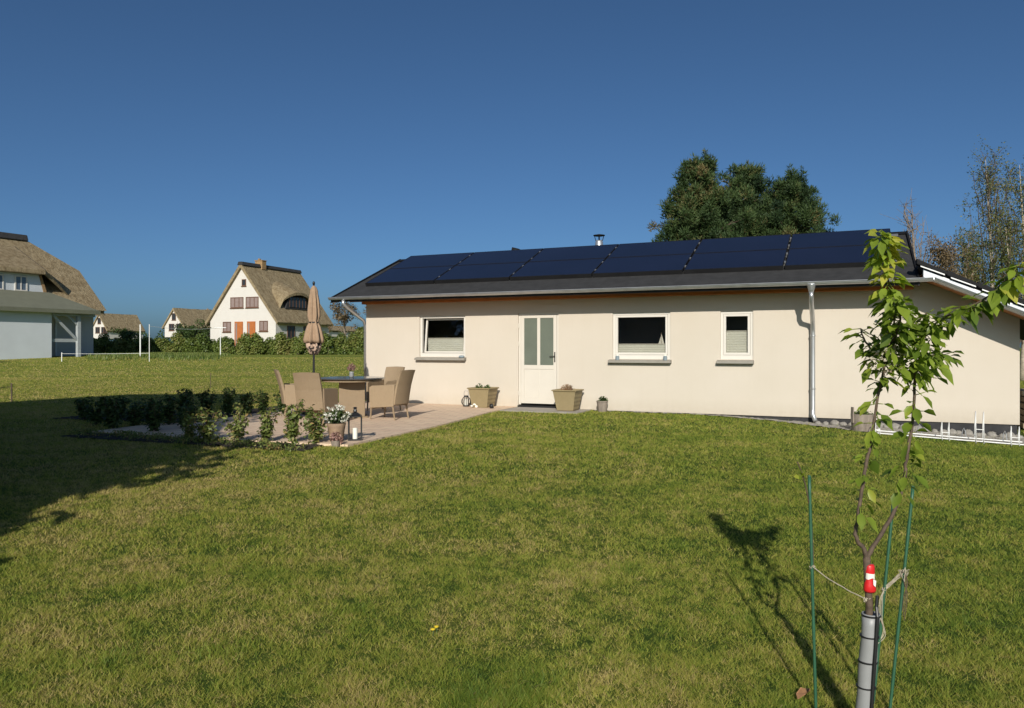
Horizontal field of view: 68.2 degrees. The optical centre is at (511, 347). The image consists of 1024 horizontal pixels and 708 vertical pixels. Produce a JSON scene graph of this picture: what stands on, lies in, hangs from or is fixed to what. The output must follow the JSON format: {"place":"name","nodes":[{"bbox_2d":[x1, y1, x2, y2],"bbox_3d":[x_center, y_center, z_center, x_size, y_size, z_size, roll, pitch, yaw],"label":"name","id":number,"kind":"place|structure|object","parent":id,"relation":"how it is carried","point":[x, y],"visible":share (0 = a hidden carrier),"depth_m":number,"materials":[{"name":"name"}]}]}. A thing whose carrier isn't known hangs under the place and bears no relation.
{"place":"outdoors","nodes":[
{"label":"outdoors","id":0,"kind":"place"},
{"bbox_2d":[83,352,231,360],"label":"rough grass","id":1,"kind":"structure","parent":0,"point":[168,356],"depth_m":44.43,"materials":[{"name":"green plant"}]},
{"bbox_2d":[93,401,513,446],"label":"patio","id":2,"kind":"structure","parent":0,"point":[378,425],"depth_m":13.07,"materials":[{"name":"beige stone"}]},
{"bbox_2d":[139,398,166,430],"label":"shrub","id":3,"kind":"object","parent":2,"relation":"on","point":[153,420],"visible":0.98,"depth_m":11.84,"materials":[{"name":"green plant"}]},
{"bbox_2d":[155,393,181,424],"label":"shrub","id":4,"kind":"object","parent":2,"relation":"on","point":[170,412],"visible":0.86,"depth_m":12.89,"materials":[{"name":"green plant"}]},
{"bbox_2d":[176,405,194,426],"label":"shrub","id":5,"kind":"object","parent":2,"relation":"on","point":[183,410],"visible":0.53,"depth_m":12.46,"materials":[{"name":"green plant"}]},
{"bbox_2d":[254,390,268,413],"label":"shrub","id":6,"kind":"object","parent":2,"relation":"on","point":[263,402],"visible":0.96,"depth_m":14.96,"materials":[{"name":"green plant"}]},
{"bbox_2d":[273,391,287,413],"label":"shrub","id":7,"kind":"object","parent":2,"relation":"on","point":[280,405],"visible":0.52,"depth_m":14.94,"materials":[{"name":"green plant"}]},
{"bbox_2d":[273,369,314,418],"bbox_3d":[-4.054,0.865,14.071,0.740,0.912,0.506,0,0,-18],"label":"wicker armchair","id":8,"kind":"object","parent":2,"relation":"on","point":[287,393],"visible":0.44,"depth_m":13.80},
{"bbox_2d":[301,281,323,414],"bbox_3d":[-3.935,0.003,15.000,0.480,2.630,0.480,0,0,0],"label":"parasol","id":9,"kind":"object","parent":2,"relation":"on","point":[313,339],"visible":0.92,"depth_m":14.92,"materials":[{"name":"beige fabric"}]},
{"bbox_2d":[293,372,337,423],"bbox_3d":[-3.305,0.865,12.658,0.506,0.912,0.740,0,0,12],"label":"wicker armchair","id":10,"kind":"object","parent":2,"relation":"on","point":[309,390],"visible":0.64,"depth_m":12.41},
{"bbox_2d":[321,404,351,438],"bbox_3d":[-2.460,1.057,10.613,0.408,0.521,0.361,0,0,-27],"label":"flower pot","id":11,"kind":"object","parent":2,"relation":"on","point":[337,423],"visible":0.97,"depth_m":10.56,"materials":[{"name":"white plant"}]},
{"bbox_2d":[321,376,384,417],"bbox_3d":[-3.028,0.943,14.300,1.240,0.750,1.240,0,0,-12],"label":"garden table","id":12,"kind":"object","parent":2,"relation":"on","point":[351,393],"visible":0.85,"depth_m":14.06,"materials":[{"name":"wicker"}]},
{"bbox_2d":[347,363,356,377],"bbox_3d":[-3.016,0.428,14.202,0.189,0.276,0.147,0,0,0],"label":"vase","id":13,"kind":"object","parent":12,"relation":"on","point":[350,367],"visible":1,"depth_m":14.18,"materials":[{"name":"grey plastic"}]},
{"bbox_2d":[348,407,361,440],"bbox_3d":[-2.232,1.083,10.750,0.190,0.470,0.190,0,0,-9],"label":"lantern","id":14,"kind":"object","parent":2,"relation":"on","point":[355,413],"visible":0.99,"depth_m":10.71,"materials":[{"name":"black metal"}]},
{"bbox_2d":[366,366,404,410],"bbox_3d":[-2.624,0.865,15.833,0.506,0.912,0.740,0,0,28],"label":"wicker armchair","id":15,"kind":"object","parent":2,"relation":"on","point":[391,374],"visible":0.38,"depth_m":16.04,"materials":[{"name":"beige wicker"}]},
{"bbox_2d":[369,370,414,419],"bbox_3d":[-2.179,0.865,13.912,0.740,0.912,0.506,0,0,24],"label":"wicker armchair","id":16,"kind":"object","parent":2,"relation":"on","point":[389,395],"visible":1,"depth_m":13.73,"materials":[{"name":"beige wicker"}]},
{"bbox_2d":[461,391,470,406],"bbox_3d":[-1.021,1.141,16.849,0.221,0.354,0.221,0,0,0],"label":"lantern","id":17,"kind":"object","parent":2,"relation":"on","point":[465,402],"visible":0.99,"depth_m":16.82,"materials":[{"name":"white metal"}]},
{"bbox_2d":[467,383,498,407],"bbox_3d":[-0.638,1.056,16.678,0.548,0.524,0.548,0,0,24],"label":"planter","id":18,"kind":"object","parent":2,"relation":"on","point":[481,396],"visible":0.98,"depth_m":16.50,"materials":[{"name":"wicker"}]},
{"bbox_2d":[0,348,1023,707],"bbox_3d":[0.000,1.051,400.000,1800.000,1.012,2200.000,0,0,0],"label":"ground","id":19,"kind":"structure","parent":0,"point":[356,656],"depth_m":5.10,"materials":[{"name":"green plant"}]},
{"bbox_2d":[0,232,106,359],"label":"thatched house","id":20,"kind":"structure","parent":19,"relation":"on","point":[51,305],"depth_m":46.28,"materials":[{"name":"white paint"}]},
{"bbox_2d":[78,395,106,425],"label":"shrub","id":21,"kind":"object","parent":19,"relation":"on","point":[93,415],"visible":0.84,"depth_m":12.94,"materials":[{"name":"green plant"}]},
{"bbox_2d":[98,396,124,428],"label":"shrub","id":22,"kind":"object","parent":19,"relation":"on","point":[112,419],"visible":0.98,"depth_m":12.24,"materials":[{"name":"green plant"}]},
{"bbox_2d":[93,313,144,338],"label":"cottage","id":23,"kind":"structure","parent":19,"relation":"on","point":[104,324],"depth_m":151.77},
{"bbox_2d":[95,327,99,332],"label":"window","id":24,"kind":"structure","parent":23,"relation":"in","point":[97,329],"depth_m":150.16,"materials":[{"name":"grey glass"}]},
{"bbox_2d":[110,327,145,342],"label":"round bush","id":25,"kind":"object","parent":19,"relation":"on","point":[125,333],"visible":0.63,"depth_m":61.64,"materials":[{"name":"green plant"}]},
{"bbox_2d":[124,402,147,425],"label":"shrub","id":26,"kind":"object","parent":19,"relation":"on","point":[135,414],"visible":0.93,"depth_m":12.77,"materials":[{"name":"green plant"}]},
{"bbox_2d":[140,324,140,355],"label":"clothes post","id":27,"kind":"object","parent":19,"relation":"on","point":[140,339],"visible":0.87,"depth_m":44.41,"materials":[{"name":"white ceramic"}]},
{"bbox_2d":[149,324,149,361],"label":"clothes post","id":28,"kind":"object","parent":19,"relation":"on","point":[149,342],"visible":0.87,"depth_m":40.43,"materials":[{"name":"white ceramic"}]},
{"bbox_2d":[93,332,229,352],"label":"hedge","id":29,"kind":"object","parent":19,"relation":"on","point":[102,343],"visible":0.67,"depth_m":58.37,"materials":[{"name":"green plant"}]},
{"bbox_2d":[162,308,211,336],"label":"cottage","id":30,"kind":"structure","parent":19,"relation":"on","point":[187,317],"depth_m":130.65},
{"bbox_2d":[169,324,173,330],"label":"window","id":31,"kind":"structure","parent":30,"relation":"in","point":[170,325],"depth_m":130.17,"materials":[{"name":"grey glass"}]},
{"bbox_2d":[171,313,175,320],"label":"window","id":32,"kind":"structure","parent":30,"relation":"in","point":[173,314],"depth_m":129.98,"materials":[{"name":"grey glass"}]},
{"bbox_2d":[62,433,320,450],"bbox_3d":[-4.665,1.335,10.786,4.406,0.033,0.660,0,0,20],"label":"soil bed","id":33,"kind":"object","parent":19,"relation":"on","point":[161,440],"visible":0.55,"depth_m":10.65,"materials":[{"name":"brown soil"}]},
{"bbox_2d":[179,411,197,440],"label":"shrub","id":34,"kind":"object","parent":33,"relation":"on","point":[188,433],"visible":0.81,"depth_m":10.71,"materials":[{"name":"green plant"}]},
{"bbox_2d":[68,427,312,451],"bbox_3d":[-4.742,1.299,10.766,4.487,0.124,0.597,0,0,24],"label":"ground cover","id":35,"kind":"object","parent":33,"relation":"on","point":[183,439],"visible":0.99,"depth_m":10.58,"materials":[{"name":"green plant"}]},
{"bbox_2d":[186,405,222,441],"bbox_3d":[-4.356,1.087,10.695,0.344,0.534,0.523,0,0,38],"label":"shrub","id":36,"kind":"object","parent":33,"relation":"on","point":[206,431],"visible":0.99,"depth_m":10.68,"materials":[{"name":"green plant"}]},
{"bbox_2d":[219,402,251,441],"bbox_3d":[-3.863,1.067,10.573,0.370,0.574,0.394,0,0,19],"label":"shrub","id":37,"kind":"object","parent":33,"relation":"on","point":[238,431],"visible":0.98,"depth_m":10.59,"materials":[{"name":"green plant"}]},
{"bbox_2d":[257,406,281,441],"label":"shrub","id":38,"kind":"object","parent":33,"relation":"on","point":[267,428],"visible":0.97,"depth_m":10.52,"materials":[{"name":"green plant"}]},
{"bbox_2d":[281,399,305,443],"bbox_3d":[-3.057,1.037,10.553,0.366,0.637,0.420,0,0,-11],"label":"shrub","id":39,"kind":"object","parent":33,"relation":"on","point":[291,432],"visible":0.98,"depth_m":10.47,"materials":[{"name":"green plant"}]},
{"bbox_2d":[302,404,327,443],"bbox_3d":[-2.735,1.074,10.432,0.337,0.572,0.512,0,0,6],"label":"shrub","id":40,"kind":"object","parent":33,"relation":"on","point":[315,425],"visible":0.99,"depth_m":10.41,"materials":[{"name":"green plant"}]},
{"bbox_2d":[173,319,210,339],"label":"round bush","id":41,"kind":"object","parent":19,"relation":"on","point":[191,331],"visible":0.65,"depth_m":65.74,"materials":[{"name":"green plant"}]},
{"bbox_2d":[53,402,338,421],"bbox_3d":[-6.360,1.330,16.251,3.186,0.018,5.425,0,0,17],"label":"soil bed","id":42,"kind":"object","parent":19,"relation":"on","point":[255,410],"visible":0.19,"depth_m":14.72,"materials":[{"name":"brown soil"}]},
{"bbox_2d":[73,398,90,419],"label":"shrub","id":43,"kind":"object","parent":42,"relation":"on","point":[81,415],"visible":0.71,"depth_m":13.95,"materials":[{"name":"green plant"}]},
{"bbox_2d":[117,395,132,419],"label":"shrub","id":44,"kind":"object","parent":42,"relation":"on","point":[123,401],"visible":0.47,"depth_m":13.82,"materials":[{"name":"green plant"}]},
{"bbox_2d":[133,397,154,418],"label":"shrub","id":45,"kind":"object","parent":42,"relation":"on","point":[142,404],"visible":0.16,"depth_m":13.52,"materials":[{"name":"green plant"}]},
{"bbox_2d":[175,388,194,412],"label":"shrub","id":46,"kind":"object","parent":42,"relation":"on","point":[185,396],"visible":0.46,"depth_m":14.28,"materials":[{"name":"green plant"}]},
{"bbox_2d":[182,399,199,416],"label":"shrub","id":47,"kind":"object","parent":42,"relation":"on","point":[190,402],"visible":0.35,"depth_m":13.69,"materials":[{"name":"green plant"}]},
{"bbox_2d":[195,388,216,414],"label":"shrub","id":48,"kind":"object","parent":42,"relation":"on","point":[204,401],"visible":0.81,"depth_m":14.53,"materials":[{"name":"green plant"}]},
{"bbox_2d":[219,387,237,414],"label":"shrub","id":49,"kind":"object","parent":42,"relation":"on","point":[228,400],"visible":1,"depth_m":14.79,"materials":[{"name":"green plant"}]},
{"bbox_2d":[203,329,209,341],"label":"round bush","id":50,"kind":"object","parent":19,"relation":"on","point":[208,333],"visible":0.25,"depth_m":71.94,"materials":[{"name":"green plant"}]},
{"bbox_2d":[215,327,225,353],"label":"clothes post","id":51,"kind":"object","parent":19,"relation":"on","point":[220,336],"visible":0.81,"depth_m":45.80,"materials":[{"name":"white metal"}]},
{"bbox_2d":[111,329,355,347],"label":"wood","id":52,"kind":"object","parent":19,"relation":"on","point":[163,337],"visible":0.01,"depth_m":237.51,"materials":[{"name":"green plant"}]},
{"bbox_2d":[238,391,258,414],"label":"shrub","id":53,"kind":"object","parent":19,"relation":"on","point":[248,403],"visible":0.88,"depth_m":14.85,"materials":[{"name":"green plant"}]},
{"bbox_2d":[205,259,333,345],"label":"thatched house","id":54,"kind":"structure","parent":19,"relation":"on","point":[262,298],"depth_m":70.47,"materials":[{"name":"white paint"}]},
{"bbox_2d":[222,322,231,332],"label":"window","id":55,"kind":"structure","parent":54,"relation":"in","point":[225,324],"depth_m":70.62,"materials":[{"name":"glass"}]},
{"bbox_2d":[229,297,243,308],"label":"window","id":56,"kind":"structure","parent":54,"relation":"in","point":[235,302],"depth_m":70.19,"materials":[{"name":"brown glass"}]},
{"bbox_2d":[235,322,242,345],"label":"door","id":57,"kind":"structure","parent":54,"relation":"in","point":[238,325],"depth_m":70.07,"materials":[{"name":"orange wood"}]},
{"bbox_2d":[241,279,246,286],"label":"window","id":58,"kind":"structure","parent":54,"relation":"in","point":[243,280],"depth_m":69.88,"materials":[{"name":"grey glass"}]},
{"bbox_2d":[247,321,255,336],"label":"door","id":59,"kind":"structure","parent":54,"relation":"in","point":[251,325],"depth_m":69.51,"materials":[{"name":"orange wood"}]},
{"bbox_2d":[246,297,258,307],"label":"window","id":60,"kind":"structure","parent":54,"relation":"in","point":[251,302],"depth_m":69.54,"materials":[{"name":"glass"}]},
{"bbox_2d":[258,321,267,331],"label":"window","id":61,"kind":"structure","parent":54,"relation":"in","point":[263,325],"depth_m":69.05,"materials":[{"name":"glass"}]},
{"bbox_2d":[287,326,294,340],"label":"window","id":62,"kind":"structure","parent":54,"relation":"in","point":[290,329],"depth_m":70.50,"materials":[{"name":"black glass"}]},
{"bbox_2d":[218,326,363,354],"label":"hedge","id":63,"kind":"object","parent":19,"relation":"on","point":[282,344],"visible":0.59,"depth_m":55.64,"materials":[{"name":"green plant"}]},
{"bbox_2d":[329,431,343,446],"bbox_3d":[-2.375,1.244,10.249,0.203,0.215,0.172,0,0,0],"label":"flower pot","id":64,"kind":"object","parent":19,"relation":"on","point":[336,439],"visible":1,"depth_m":10.22,"materials":[{"name":"pink plant"}]},
{"bbox_2d":[329,326,355,336],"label":"cottage","id":65,"kind":"structure","parent":19,"relation":"on","point":[334,331],"depth_m":152.72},
{"bbox_2d":[328,302,365,334],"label":"tree","id":66,"kind":"object","parent":19,"relation":"on","point":[344,318],"visible":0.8,"depth_m":61.66,"materials":[{"name":"green plant"}]},
{"bbox_2d":[596,396,607,411],"bbox_3d":[1.882,1.178,15.708,0.256,0.334,0.240,0,0,0],"label":"flower pot","id":67,"kind":"object","parent":19,"relation":"on","point":[602,403],"visible":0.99,"depth_m":15.63,"materials":[{"name":"grey ceramic"}]},
{"bbox_2d":[328,228,1023,434],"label":"bungalow","id":68,"kind":"object","parent":19,"relation":"on","point":[751,326],"visible":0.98,"depth_m":15.46,"materials":[{"name":"beige paint"}]},
{"bbox_2d":[414,315,465,360],"bbox_3d":[-1.633,-0.216,17.614,1.314,1.036,0.308,0,0,24],"label":"window","id":69,"kind":"structure","parent":68,"relation":"in","point":[438,348],"depth_m":17.68,"materials":[{"name":"white plastic"}]},
{"bbox_2d":[521,315,556,403],"bbox_3d":[0.583,0.268,16.619,0.844,1.945,0.104,0,0,24],"label":"door","id":70,"kind":"structure","parent":68,"relation":"in","point":[538,332],"depth_m":16.62,"materials":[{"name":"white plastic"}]},
{"bbox_2d":[608,312,671,362],"bbox_3d":[2.658,-0.202,15.675,1.315,1.055,0.267,0,0,24],"label":"window","id":71,"kind":"structure","parent":68,"relation":"in","point":[628,353],"depth_m":15.71,"materials":[{"name":"white plastic"}]},
{"bbox_2d":[659,334,663,343],"bbox_3d":[3.092,-0.172,15.657,0.150,0.270,0.024,0,0,24],"label":"toy sailboat","id":72,"kind":"object","parent":68,"relation":"on","point":[661,341],"visible":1,"depth_m":15.65,"materials":[{"name":"white fabric"}]},
{"bbox_2d":[716,311,753,363],"bbox_3d":[4.407,-0.197,14.893,0.703,1.039,0.267,0,0,24],"label":"window","id":73,"kind":"structure","parent":68,"relation":"in","point":[738,345],"depth_m":14.95,"materials":[{"name":"white plastic"}]},
{"bbox_2d":[646,148,757,241],"bbox_3d":[8.431,-3.979,33.901,4.460,10.023,5.218,0,0,-24],"label":"pine tree","id":74,"kind":"object","parent":19,"relation":"on","point":[701,203],"visible":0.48,"depth_m":33.30,"materials":[{"name":"green plant"}]},
{"bbox_2d":[720,160,793,237],"bbox_3d":[10.948,-3.996,35.698,6.597,9.930,6.753,0,0,-12],"label":"pine tree","id":75,"kind":"object","parent":19,"relation":"on","point":[750,183],"visible":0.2,"depth_m":34.62,"materials":[{"name":"green plant"}]},
{"bbox_2d":[750,163,841,236],"bbox_3d":[12.913,-3.674,34.587,5.406,9.392,5.859,0,0,39],"label":"pine tree","id":76,"kind":"object","parent":19,"relation":"on","point":[796,192],"visible":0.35,"depth_m":33.69,"materials":[{"name":"green plant"}]},
{"bbox_2d":[796,687,809,698],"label":"dry leaf","id":77,"kind":"object","parent":19,"relation":"on","point":[801,692],"visible":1,"depth_m":3.08,"materials":[{"name":"brown plant"}]},
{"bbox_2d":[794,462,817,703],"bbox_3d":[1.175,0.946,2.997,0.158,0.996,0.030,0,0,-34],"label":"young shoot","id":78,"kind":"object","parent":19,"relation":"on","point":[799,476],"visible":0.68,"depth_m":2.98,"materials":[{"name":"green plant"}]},
{"bbox_2d":[593,410,1023,444],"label":"gravel strip","id":79,"kind":"object","parent":19,"relation":"on","point":[847,427],"visible":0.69,"depth_m":13.13,"materials":[{"name":"grey gravel"}]},
{"bbox_2d":[829,420,838,424],"bbox_3d":[5.975,1.411,14.009,0.179,0.132,0.138,0,0,0],"label":"field stone","id":80,"kind":"object","parent":79,"relation":"on","point":[834,422],"visible":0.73,"depth_m":13.96,"materials":[{"name":"grey stone"}]},
{"bbox_2d":[851,407,873,431],"bbox_3d":[6.078,1.242,13.097,0.385,0.420,0.369,0,0,20],"label":"plant tub","id":81,"kind":"object","parent":79,"relation":"on","point":[865,417],"visible":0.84,"depth_m":12.96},
{"bbox_2d":[892,422,899,428],"bbox_3d":[6.907,1.434,13.609,0.165,0.160,0.120,0,0,0],"label":"field stone","id":82,"kind":"object","parent":79,"relation":"on","point":[895,425],"visible":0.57,"depth_m":13.57,"materials":[{"name":"grey stone"}]},
{"bbox_2d":[950,429,956,433],"bbox_3d":[7.680,1.484,13.173,0.148,0.137,0.130,0,0,25],"label":"field stone","id":83,"kind":"object","parent":79,"relation":"on","point":[952,431],"visible":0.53,"depth_m":13.13,"materials":[{"name":"grey stone"}]},
{"bbox_2d":[964,429,972,434],"bbox_3d":[7.910,1.492,13.097,0.162,0.154,0.127,0,0,0],"label":"field stone","id":84,"kind":"object","parent":79,"relation":"on","point":[969,432],"visible":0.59,"depth_m":13.04,"materials":[{"name":"grey stone"}]},
{"bbox_2d":[987,431,997,436],"bbox_3d":[8.234,1.510,12.965,0.162,0.144,0.124,0,0,0],"label":"field stone","id":85,"kind":"object","parent":79,"relation":"on","point":[991,433],"visible":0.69,"depth_m":12.93,"materials":[{"name":"grey stone"}]},
{"bbox_2d":[1007,432,1015,437],"bbox_3d":[8.457,1.510,12.809,0.172,0.153,0.153,0,0,31],"label":"field stone","id":86,"kind":"object","parent":79,"relation":"on","point":[1008,435],"visible":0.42,"depth_m":12.77,"materials":[{"name":"grey stone"}]},
{"bbox_2d":[807,475,816,707],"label":"plant stake","id":87,"kind":"object","parent":19,"relation":"on","point":[812,594],"visible":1,"depth_m":2.99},
{"bbox_2d":[809,565,870,602],"bbox_3d":[1.250,0.900,2.889,0.029,0.085,0.280,0,0,-26],"label":"twine","id":88,"kind":"object","parent":87,"relation":"attached to","point":[864,598],"visible":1,"depth_m":2.88,"materials":[{"name":"beige fabric"}]},
{"bbox_2d":[874,503,892,702],"bbox_3d":[1.503,1.054,3.064,0.125,0.900,0.014,0,0,-17],"label":"plant stake","id":89,"kind":"object","parent":19,"relation":"on","point":[886,573],"visible":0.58,"depth_m":3.06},
{"bbox_2d":[879,589,885,640],"bbox_3d":[1.495,1.088,3.053,0.032,0.220,0.010,0,0,-8],"label":"twine","id":90,"kind":"object","parent":89,"relation":"attached to","point":[881,597],"visible":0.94,"depth_m":3.05,"materials":[{"name":"beige fabric"}]},
{"bbox_2d":[880,568,908,593],"bbox_3d":[1.538,0.947,3.040,0.109,0.141,0.044,0,0,38],"label":"twine","id":91,"kind":"object","parent":89,"relation":"attached to","point":[896,578],"visible":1,"depth_m":3.03,"materials":[{"name":"beige fabric"}]},
{"bbox_2d":[888,486,914,707],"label":"plant stake","id":92,"kind":"object","parent":19,"relation":"on","point":[900,603],"visible":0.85,"depth_m":3.01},
{"bbox_2d":[902,574,907,620],"bbox_3d":[1.563,0.993,3.007,0.023,0.191,0.008,0,0,0],"label":"twine","id":93,"kind":"object","parent":92,"relation":"attached to","point":[905,598],"visible":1,"depth_m":3.00,"materials":[{"name":"beige fabric"}]},
{"bbox_2d":[881,190,936,264],"bbox_3d":[15.474,-2.342,29.063,2.197,7.540,1.905,0,0,0],"label":"bare tree","id":94,"kind":"object","parent":19,"relation":"on","point":[912,241],"visible":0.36,"depth_m":28.97,"materials":[{"name":"brown plant"}]},
{"bbox_2d":[838,229,1023,707],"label":"fruit sapling","id":95,"kind":"object","parent":19,"relation":"on","point":[887,346],"visible":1,"depth_m":2.75,"materials":[{"name":"green plant"}]},
{"bbox_2d":[875,411,1023,445],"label":"metal rack","id":96,"kind":"object","parent":19,"relation":"on","point":[974,438],"visible":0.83,"depth_m":12.13,"materials":[{"name":"white metal"}]},
{"bbox_2d":[921,230,982,279],"bbox_3d":[15.667,-1.340,26.962,2.121,5.679,2.062,0,0,0],"label":"tall shrub","id":97,"kind":"object","parent":19,"relation":"on","point":[944,255],"visible":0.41,"depth_m":26.84,"materials":[{"name":"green plant"}]},
{"bbox_2d":[952,218,1005,286],"bbox_3d":[17.110,-1.624,27.912,2.136,6.190,2.121,0,0,0],"label":"tall shrub","id":98,"kind":"object","parent":19,"relation":"on","point":[969,261],"visible":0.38,"depth_m":27.82,"materials":[{"name":"plant"}]},
{"bbox_2d":[954,134,1019,287],"bbox_3d":[18.945,-3.467,30.061,2.268,9.735,2.354,0,0,0],"label":"birch tree","id":99,"kind":"object","parent":19,"relation":"on","point":[991,187],"visible":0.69,"depth_m":29.86,"materials":[{"name":"green plant"}]},
{"bbox_2d":[978,202,1023,342],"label":"birch tree","id":100,"kind":"object","parent":19,"relation":"on","point":[1009,253],"visible":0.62,"depth_m":26.96,"materials":[{"name":"green plant"}]},
{"bbox_2d":[990,153,1023,379],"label":"birch tree","id":101,"kind":"object","parent":19,"relation":"on","point":[1021,195],"visible":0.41,"depth_m":31.00,"materials":[{"name":"green plant"}]},
{"bbox_2d":[1017,388,1023,428],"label":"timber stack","id":102,"kind":"object","parent":19,"relation":"on","point":[1021,425],"visible":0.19,"depth_m":14.08,"materials":[{"name":"brown wood"}]},
{"bbox_2d":[0,0,1023,347],"label":"sky","id":103,"kind":"structure","parent":0,"point":[153,149],"materials":[{"name":"blue"}]},
{"bbox_2d":[500,407,591,413],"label":"path","id":104,"kind":"structure","parent":0,"point":[534,409],"depth_m":15.81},
{"bbox_2d":[551,384,583,410],"bbox_3d":[1.172,1.040,15.869,0.548,0.555,0.548,0,0,24],"label":"planter","id":105,"kind":"object","parent":104,"relation":"on","point":[567,398],"visible":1,"depth_m":15.70,"materials":[{"name":"ceramic"}]}
]}

